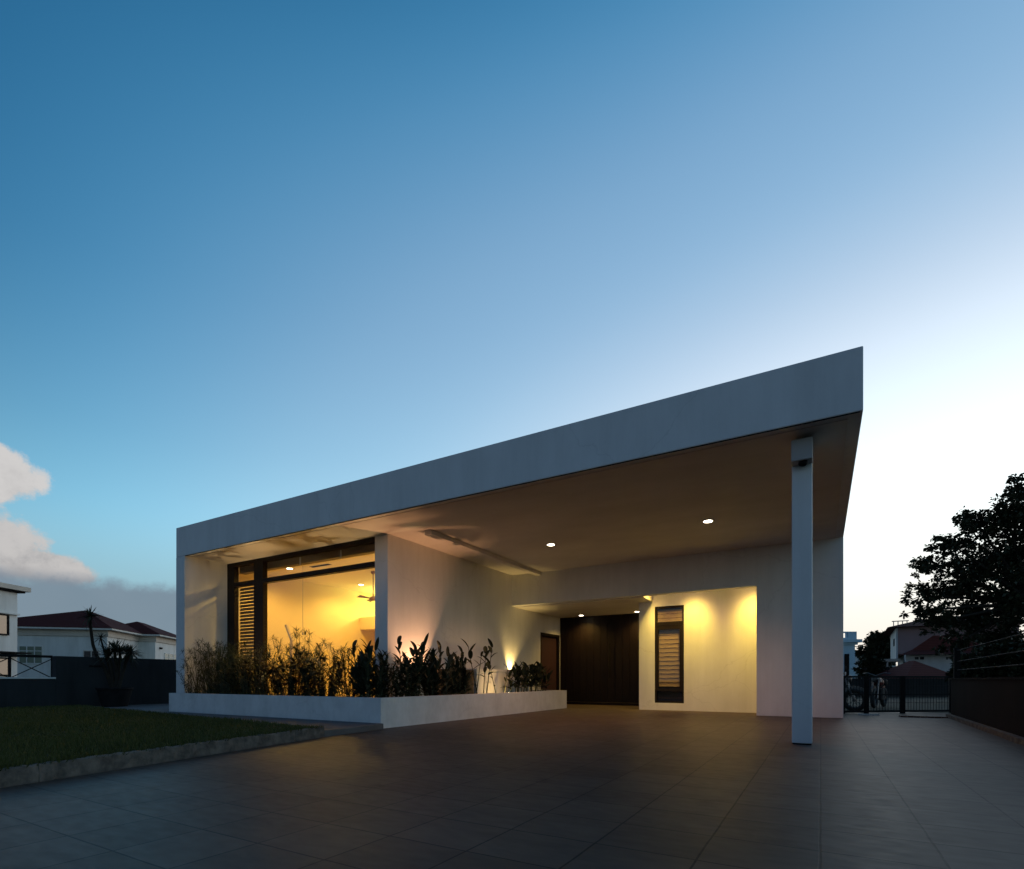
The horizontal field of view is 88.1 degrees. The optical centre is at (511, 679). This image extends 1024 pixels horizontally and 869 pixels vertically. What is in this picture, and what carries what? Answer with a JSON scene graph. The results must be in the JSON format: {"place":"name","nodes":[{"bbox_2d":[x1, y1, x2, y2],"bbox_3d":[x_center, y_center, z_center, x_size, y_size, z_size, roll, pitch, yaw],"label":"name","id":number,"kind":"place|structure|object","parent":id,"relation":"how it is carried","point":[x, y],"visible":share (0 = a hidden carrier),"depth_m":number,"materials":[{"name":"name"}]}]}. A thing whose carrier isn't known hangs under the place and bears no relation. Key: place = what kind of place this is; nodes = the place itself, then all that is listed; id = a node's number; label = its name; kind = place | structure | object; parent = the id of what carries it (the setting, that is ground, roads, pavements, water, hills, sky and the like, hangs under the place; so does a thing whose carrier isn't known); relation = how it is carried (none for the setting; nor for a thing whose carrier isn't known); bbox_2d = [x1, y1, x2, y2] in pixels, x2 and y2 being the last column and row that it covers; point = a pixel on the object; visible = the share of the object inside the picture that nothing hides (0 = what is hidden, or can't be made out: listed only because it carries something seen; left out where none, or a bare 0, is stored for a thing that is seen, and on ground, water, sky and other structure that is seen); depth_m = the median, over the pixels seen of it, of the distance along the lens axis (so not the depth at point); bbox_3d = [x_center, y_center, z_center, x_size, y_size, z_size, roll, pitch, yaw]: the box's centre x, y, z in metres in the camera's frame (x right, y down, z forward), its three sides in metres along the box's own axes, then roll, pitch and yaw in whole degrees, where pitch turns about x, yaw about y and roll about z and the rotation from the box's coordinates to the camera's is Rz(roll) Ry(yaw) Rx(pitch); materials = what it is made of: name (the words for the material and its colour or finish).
{"place":"outdoors","nodes":[
{"label":"outdoors","id":0,"kind":"place"},
{"bbox_2d":[0,582,31,676],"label":"neighbour house","id":1,"kind":"structure","parent":0,"point":[8,617],"depth_m":25.48,"materials":[{"name":"white paint"}]},
{"bbox_2d":[0,657,7,675],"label":"window","id":2,"kind":"structure","parent":1,"relation":"in","point":[4,664],"depth_m":25.25,"materials":[{"name":"black glass"}]},
{"bbox_2d":[0,614,8,634],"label":"window","id":3,"kind":"structure","parent":1,"relation":"in","point":[4,618],"depth_m":25.29,"materials":[{"name":"glass"}]},
{"bbox_2d":[0,704,323,771],"bbox_3d":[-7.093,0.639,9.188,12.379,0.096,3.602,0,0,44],"label":"lawn grass","id":4,"kind":"structure","parent":0,"point":[67,720],"depth_m":6.84,"materials":[{"name":"green plant"}]},
{"bbox_2d":[94,704,382,736],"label":"path","id":5,"kind":"structure","parent":0,"point":[332,728],"depth_m":8.96,"materials":[{"name":"concrete"}]},
{"bbox_2d":[95,687,133,706],"bbox_3d":[-10.498,0.460,13.986,0.820,0.500,0.820,0,0,30],"label":"plant pot","id":6,"kind":"object","parent":5,"relation":"on","point":[114,697],"visible":0.97,"depth_m":13.72,"materials":[{"name":"ceramic"}]},
{"bbox_2d":[76,604,143,687],"bbox_3d":[-10.584,-0.759,13.957,1.558,2.448,0.934,0,0,-23],"label":"yucca","id":7,"kind":"object","parent":6,"relation":"in","point":[116,680],"visible":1,"depth_m":13.97,"materials":[{"name":"green plant"}]},
{"bbox_2d":[285,624,293,675],"bbox_3d":[-5.506,-0.337,13.119,0.344,2.074,0.300,0,0,30],"label":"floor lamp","id":8,"kind":"object","parent":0,"point":[289,633],"visible":0.45,"depth_m":13.09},
{"bbox_2d":[0,704,1023,868],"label":"driveway","id":9,"kind":"structure","parent":0,"point":[574,786],"depth_m":3.50,"materials":[{"name":"tile"}]},
{"bbox_2d":[0,727,324,787],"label":"kerb","id":10,"kind":"structure","parent":9,"relation":"on","point":[23,774],"depth_m":4.88,"materials":[{"name":"concrete"}]},
{"bbox_2d":[169,690,566,728],"bbox_3d":[-3.068,0.550,13.363,6.420,0.500,7.280,0,0,30],"label":"planter","id":11,"kind":"object","parent":9,"relation":"on","point":[389,712],"visible":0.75,"depth_m":10.11,"materials":[{"name":"paint"}]},
{"bbox_2d":[176,666,208,692],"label":"leafy shrub","id":12,"kind":"object","parent":11,"relation":"on","point":[191,689],"visible":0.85,"depth_m":11.97,"materials":[{"name":"green plant"}]},
{"bbox_2d":[177,644,228,693],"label":"papyrus plant","id":13,"kind":"object","parent":11,"relation":"on","point":[188,665],"visible":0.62,"depth_m":12.02,"materials":[{"name":"green plant"}]},
{"bbox_2d":[188,636,240,693],"bbox_3d":[-6.689,-0.274,11.865,1.344,1.387,1.284,0,0,26],"label":"papyrus plant","id":14,"kind":"object","parent":11,"relation":"on","point":[212,674],"visible":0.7,"depth_m":11.68,"materials":[{"name":"green plant"}]},
{"bbox_2d":[187,648,242,693],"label":"papyrus plant","id":15,"kind":"object","parent":11,"relation":"on","point":[208,666],"visible":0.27,"depth_m":12.29,"materials":[{"name":"green plant"}]},
{"bbox_2d":[200,662,233,692],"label":"leafy shrub","id":16,"kind":"object","parent":11,"relation":"on","point":[219,687],"visible":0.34,"depth_m":12.01,"materials":[{"name":"green plant"}]},
{"bbox_2d":[199,644,250,692],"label":"papyrus plant","id":17,"kind":"object","parent":11,"relation":"on","point":[227,656],"visible":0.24,"depth_m":12.41,"materials":[{"name":"green plant"}]},
{"bbox_2d":[218,665,244,692],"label":"leafy shrub","id":18,"kind":"object","parent":11,"relation":"on","point":[229,677],"visible":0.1,"depth_m":11.89,"materials":[{"name":"green plant"}]},
{"bbox_2d":[212,647,261,693],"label":"papyrus plant","id":19,"kind":"object","parent":11,"relation":"on","point":[218,664],"visible":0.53,"depth_m":11.47,"materials":[{"name":"green plant"}]},
{"bbox_2d":[219,657,258,694],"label":"leafy shrub","id":20,"kind":"object","parent":11,"relation":"on","point":[247,671],"visible":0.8,"depth_m":11.02,"materials":[{"name":"green plant"}]},
{"bbox_2d":[223,640,273,694],"bbox_3d":[-5.455,-0.219,11.032,1.220,1.273,1.276,0,0,-28],"label":"papyrus plant","id":21,"kind":"object","parent":11,"relation":"on","point":[241,673],"visible":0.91,"depth_m":10.97,"materials":[{"name":"green plant"}]},
{"bbox_2d":[235,651,271,694],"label":"leafy shrub","id":22,"kind":"object","parent":11,"relation":"on","point":[253,689],"visible":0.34,"depth_m":11.54,"materials":[{"name":"green plant"}]},
{"bbox_2d":[235,658,274,694],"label":"leafy shrub","id":23,"kind":"object","parent":11,"relation":"on","point":[260,675],"visible":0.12,"depth_m":12.28,"materials":[{"name":"green plant"}]},
{"bbox_2d":[244,651,289,694],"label":"leafy shrub","id":24,"kind":"object","parent":11,"relation":"on","point":[267,691],"visible":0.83,"depth_m":10.78,"materials":[{"name":"green plant"}]},
{"bbox_2d":[260,652,297,695],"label":"leafy shrub","id":25,"kind":"object","parent":11,"relation":"on","point":[274,672],"visible":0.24,"depth_m":11.37,"materials":[{"name":"green plant"}]},
{"bbox_2d":[264,647,317,695],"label":"leafy shrub","id":26,"kind":"object","parent":11,"relation":"on","point":[289,684],"visible":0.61,"depth_m":10.41,"materials":[{"name":"green plant"}]},
{"bbox_2d":[276,645,322,695],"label":"papyrus plant","id":27,"kind":"object","parent":11,"relation":"on","point":[302,648],"visible":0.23,"depth_m":11.20,"materials":[{"name":"green plant"}]},
{"bbox_2d":[268,626,331,695],"bbox_3d":[-4.360,-0.346,10.943,1.412,1.534,1.349,0,0,-41],"label":"papyrus plant","id":28,"kind":"object","parent":11,"relation":"on","point":[288,647],"visible":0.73,"depth_m":10.84,"materials":[{"name":"green plant"}]},
{"bbox_2d":[293,647,346,696],"bbox_3d":[-3.589,-0.094,9.894,1.042,1.029,1.016,0,0,22],"label":"leafy shrub","id":29,"kind":"object","parent":11,"relation":"on","point":[305,679],"visible":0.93,"depth_m":9.79,"materials":[{"name":"green plant"}]},
{"bbox_2d":[289,638,359,696],"bbox_3d":[-3.662,-0.201,10.332,1.304,1.238,1.254,0,0,-40],"label":"papyrus plant","id":30,"kind":"object","parent":11,"relation":"on","point":[338,652],"visible":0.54,"depth_m":10.26,"materials":[{"name":"green plant"}]},
{"bbox_2d":[301,646,352,696],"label":"leafy shrub","id":31,"kind":"object","parent":11,"relation":"on","point":[331,669],"visible":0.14,"depth_m":10.80,"materials":[{"name":"green plant"}]},
{"bbox_2d":[316,643,373,696],"bbox_3d":[-2.995,-0.134,9.846,1.084,1.109,1.077,0,0,-4],"label":"leafy shrub","id":32,"kind":"object","parent":11,"relation":"on","point":[348,694],"visible":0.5,"depth_m":9.76,"materials":[{"name":"green plant"}]},
{"bbox_2d":[343,637,385,697],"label":"canna plant","id":33,"kind":"object","parent":11,"relation":"on","point":[360,656],"visible":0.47,"depth_m":9.42,"materials":[{"name":"green plant"}]},
{"bbox_2d":[351,650,389,697],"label":"canna plant","id":34,"kind":"object","parent":11,"relation":"on","point":[365,686],"visible":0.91,"depth_m":9.20,"materials":[{"name":"green plant"}]},
{"bbox_2d":[355,639,389,697],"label":"canna plant","id":35,"kind":"object","parent":11,"relation":"on","point":[380,655],"visible":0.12,"depth_m":10.31,"materials":[{"name":"green plant"}]},
{"bbox_2d":[358,649,409,697],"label":"leafy shrub","id":36,"kind":"object","parent":11,"relation":"on","point":[387,686],"visible":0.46,"depth_m":9.80,"materials":[{"name":"green plant"}]},
{"bbox_2d":[379,657,425,696],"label":"leafy shrub","id":37,"kind":"object","parent":11,"relation":"on","point":[397,686],"visible":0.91,"depth_m":9.71,"materials":[{"name":"green plant"}]},
{"bbox_2d":[392,633,435,695],"bbox_3d":[-1.946,-0.242,10.207,0.979,1.331,0.877,0,0,44],"label":"canna plant","id":38,"kind":"object","parent":11,"relation":"on","point":[416,652],"visible":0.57,"depth_m":10.07,"materials":[{"name":"green plant"}]},
{"bbox_2d":[416,640,451,695],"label":"canna plant","id":39,"kind":"object","parent":11,"relation":"on","point":[437,663],"visible":0.44,"depth_m":10.53,"materials":[{"name":"green plant"}]},
{"bbox_2d":[422,649,453,695],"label":"canna plant","id":40,"kind":"object","parent":11,"relation":"on","point":[436,688],"visible":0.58,"depth_m":10.35,"materials":[{"name":"green plant"}]},
{"bbox_2d":[437,669,473,694],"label":"plinth","id":41,"kind":"structure","parent":11,"relation":"on","point":[470,683],"depth_m":12.29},
{"bbox_2d":[447,652,469,694],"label":"canna plant","id":42,"kind":"object","parent":11,"relation":"on","point":[460,667],"visible":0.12,"depth_m":11.76,"materials":[{"name":"green plant"}]},
{"bbox_2d":[444,645,475,694],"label":"canna plant","id":43,"kind":"object","parent":11,"relation":"on","point":[459,684],"visible":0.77,"depth_m":11.27,"materials":[{"name":"green plant"}]},
{"bbox_2d":[464,651,482,693],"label":"canna plant","id":44,"kind":"object","parent":11,"relation":"on","point":[465,658],"visible":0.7,"depth_m":11.65,"materials":[{"name":"green plant"}]},
{"bbox_2d":[460,638,495,693],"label":"canna plant","id":45,"kind":"object","parent":11,"relation":"on","point":[486,652],"visible":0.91,"depth_m":12.22,"materials":[{"name":"green plant"}]},
{"bbox_2d":[466,669,528,693],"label":"plinth","id":46,"kind":"structure","parent":11,"relation":"on","point":[498,675],"depth_m":13.17,"materials":[{"name":"white paint"}]},
{"bbox_2d":[490,664,509,692],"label":"canna plant","id":47,"kind":"object","parent":11,"relation":"on","point":[505,679],"visible":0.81,"depth_m":12.82,"materials":[{"name":"green plant"}]},
{"bbox_2d":[503,661,532,691],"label":"canna plant","id":48,"kind":"object","parent":11,"relation":"on","point":[523,672],"visible":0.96,"depth_m":13.36,"materials":[{"name":"green plant"}]},
{"bbox_2d":[520,660,544,691],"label":"canna plant","id":49,"kind":"object","parent":11,"relation":"on","point":[534,681],"visible":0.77,"depth_m":14.09,"materials":[{"name":"green plant"}]},
{"bbox_2d":[523,663,552,690],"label":"canna plant","id":50,"kind":"object","parent":11,"relation":"on","point":[546,677],"visible":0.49,"depth_m":14.84,"materials":[{"name":"green plant"}]},
{"bbox_2d":[843,666,863,709],"bbox_3d":[8.238,0.225,13.832,1.847,1.170,0.674,0,0,44],"label":"motorcycle","id":51,"kind":"object","parent":9,"relation":"on","point":[862,700],"visible":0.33,"depth_m":13.39,"materials":[{"name":"black metal"}]},
{"bbox_2d":[843,676,952,713],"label":"gate","id":52,"kind":"structure","parent":9,"relation":"on","point":[902,685],"depth_m":12.54,"materials":[{"name":"black metal"}]},
{"bbox_2d":[945,677,1023,745],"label":"boundary wall","id":53,"kind":"structure","parent":9,"relation":"on","point":[995,707],"depth_m":8.09,"materials":[{"name":"grey paint"}]},
{"bbox_2d":[953,633,1023,677],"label":"railing","id":54,"kind":"object","parent":53,"relation":"on","point":[956,663],"visible":1,"depth_m":10.38,"materials":[{"name":"grey metal"}]},
{"bbox_2d":[0,0,1023,665],"label":"sky","id":55,"kind":"structure","parent":0,"point":[254,253],"materials":[{"name":"blue"}]},
{"bbox_2d":[578,697,950,713],"bbox_3d":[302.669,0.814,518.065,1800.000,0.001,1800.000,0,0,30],"label":"ground","id":56,"kind":"structure","parent":0,"point":[891,703],"depth_m":17.29,"materials":[{"name":"grey concrete"}]},
{"bbox_2d":[0,654,52,676],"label":"fence","id":57,"kind":"object","parent":56,"relation":"on","point":[9,656],"visible":0.38,"depth_m":14.23,"materials":[{"name":"black metal"}]},
{"bbox_2d":[0,656,175,707],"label":"boundary wall","id":58,"kind":"structure","parent":56,"relation":"on","point":[72,680],"depth_m":13.91,"materials":[{"name":"stone"}]},
{"bbox_2d":[17,610,175,676],"bbox_3d":[-35.790,-2.447,44.948,11.500,6.495,13.300,0,0,-14],"label":"bungalow","id":59,"kind":"object","parent":56,"relation":"on","point":[63,634],"visible":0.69,"depth_m":39.66,"materials":[{"name":"white paint"}]},
{"bbox_2d":[18,645,42,663],"bbox_3d":[-35.302,-1.825,38.810,1.500,1.350,0.049,0,0,-14],"label":"window","id":60,"kind":"structure","parent":59,"relation":"in","point":[35,650],"depth_m":38.80,"materials":[{"name":"grey glass"}]},
{"bbox_2d":[83,650,99,656],"bbox_3d":[-31.589,-1.850,39.729,1.050,0.700,0.049,0,0,-14],"label":"window","id":61,"kind":"structure","parent":59,"relation":"in","point":[86,653],"depth_m":39.68,"materials":[{"name":"grey glass"}]},
{"bbox_2d":[164,653,175,659],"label":"window","id":62,"kind":"structure","parent":59,"relation":"in","point":[166,655],"depth_m":48.43,"materials":[{"name":"white glass"}]},
{"bbox_2d":[176,346,862,744],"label":"house","id":63,"kind":"structure","parent":56,"relation":"on","point":[682,552],"depth_m":11.21,"materials":[{"name":"white plaster"},{"name":"dark timber"},{"name":"glass"}]},
{"bbox_2d":[227,537,374,694],"bbox_3d":[-4.961,-1.125,12.323,5.200,3.650,0.325,0,0,30],"label":"window","id":64,"kind":"structure","parent":63,"relation":"in","point":[260,566],"depth_m":12.84,"materials":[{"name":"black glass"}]},
{"bbox_2d":[358,571,374,601],"bbox_3d":[-3.741,-2.485,14.005,0.926,0.770,0.813,0,0,30],"label":"ceiling fan","id":65,"kind":"object","parent":63,"relation":"hanging from","point":[371,598],"visible":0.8,"depth_m":14.04,"materials":[{"name":"brown wood"}]},
{"bbox_2d":[540,632,559,689],"bbox_3d":[1.167,-0.340,17.142,0.160,2.280,1.420,0,0,30],"label":"side door","id":66,"kind":"structure","parent":63,"relation":"in","point":[549,643],"depth_m":17.38,"materials":[{"name":"paint"}]},
{"bbox_2d":[560,613,638,702],"bbox_3d":[3.056,-0.672,16.887,3.340,2.775,0.156,0,0,30],"label":"front door","id":67,"kind":"structure","parent":63,"relation":"in","point":[599,655],"depth_m":17.00,"materials":[{"name":"brown wood"}]},
{"bbox_2d":[655,605,683,702],"bbox_3d":[4.148,-0.655,13.869,0.810,2.590,0.205,0,0,30],"label":"window","id":68,"kind":"structure","parent":63,"relation":"in","point":[669,620],"depth_m":13.87,"materials":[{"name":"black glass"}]},
{"bbox_2d":[791,437,812,466],"bbox_3d":[3.527,-2.748,6.433,0.230,0.305,0.187,0,0,30],"label":"floodlight","id":69,"kind":"object","parent":63,"relation":"attached to","point":[802,452],"visible":1,"depth_m":6.36,"materials":[{"name":"grey metal"}]},
{"bbox_2d":[852,655,887,675],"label":"shrub","id":70,"kind":"object","parent":56,"relation":"on","point":[874,664],"visible":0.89,"depth_m":31.74,"materials":[{"name":"green plant"}]},
{"bbox_2d":[854,630,899,668],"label":"tree","id":71,"kind":"object","parent":56,"relation":"on","point":[877,643],"visible":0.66,"depth_m":47.54,"materials":[{"name":"green plant"}]},
{"bbox_2d":[863,667,890,707],"bbox_3d":[10.631,0.225,15.325,1.847,1.170,0.674,0,0,-45],"label":"motorcycle","id":72,"kind":"object","parent":56,"relation":"on","point":[871,692],"visible":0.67,"depth_m":15.02,"materials":[{"name":"black metal"}]},
{"bbox_2d":[845,678,948,696],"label":"garden wall","id":73,"kind":"structure","parent":56,"relation":"on","point":[910,689],"depth_m":24.60,"materials":[{"name":"stone"}]},
{"bbox_2d":[877,661,947,675],"bbox_3d":[23.205,-0.148,30.700,3.274,1.897,3.400,0,0,0],"label":"garden shelter","id":74,"kind":"object","parent":56,"relation":"on","point":[912,668],"visible":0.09,"depth_m":29.91,"materials":[{"name":"red tile"}]},
{"bbox_2d":[899,473,1023,655],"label":"tree","id":75,"kind":"object","parent":56,"relation":"on","point":[973,574],"visible":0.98,"depth_m":21.94,"materials":[{"name":"green plant"}]},
{"bbox_2d":[995,635,1023,679],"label":"hedge shrub","id":76,"kind":"object","parent":56,"relation":"on","point":[1017,643],"visible":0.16,"depth_m":17.55,"materials":[{"name":"green plant"}]},
{"bbox_2d":[843,632,861,675],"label":"blue house","id":77,"kind":"structure","parent":0,"point":[850,640],"depth_m":60.00,"materials":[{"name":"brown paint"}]},
{"bbox_2d":[855,650,895,675],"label":"house","id":78,"kind":"structure","parent":0,"point":[856,659],"depth_m":70.42,"materials":[{"name":"white paint"}]},
{"bbox_2d":[899,715,947,717],"bbox_3d":[8.691,0.783,11.194,0.795,0.026,0.240,0,0,27],"label":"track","id":79,"kind":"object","parent":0,"point":[923,716],"visible":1,"depth_m":11.08,"materials":[{"name":"grey metal"}]},
{"bbox_2d":[881,619,1023,672],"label":"pink house","id":80,"kind":"structure","parent":0,"point":[908,643],"depth_m":35.20,"materials":[{"name":"pink paint"}]},
{"bbox_2d":[913,656,924,660],"bbox_3d":[26.602,-1.396,34.553,0.606,0.317,0.049,0,0,33],"label":"window","id":81,"kind":"structure","parent":80,"relation":"in","point":[915,658],"depth_m":34.54,"materials":[{"name":"black glass"}]}
]}

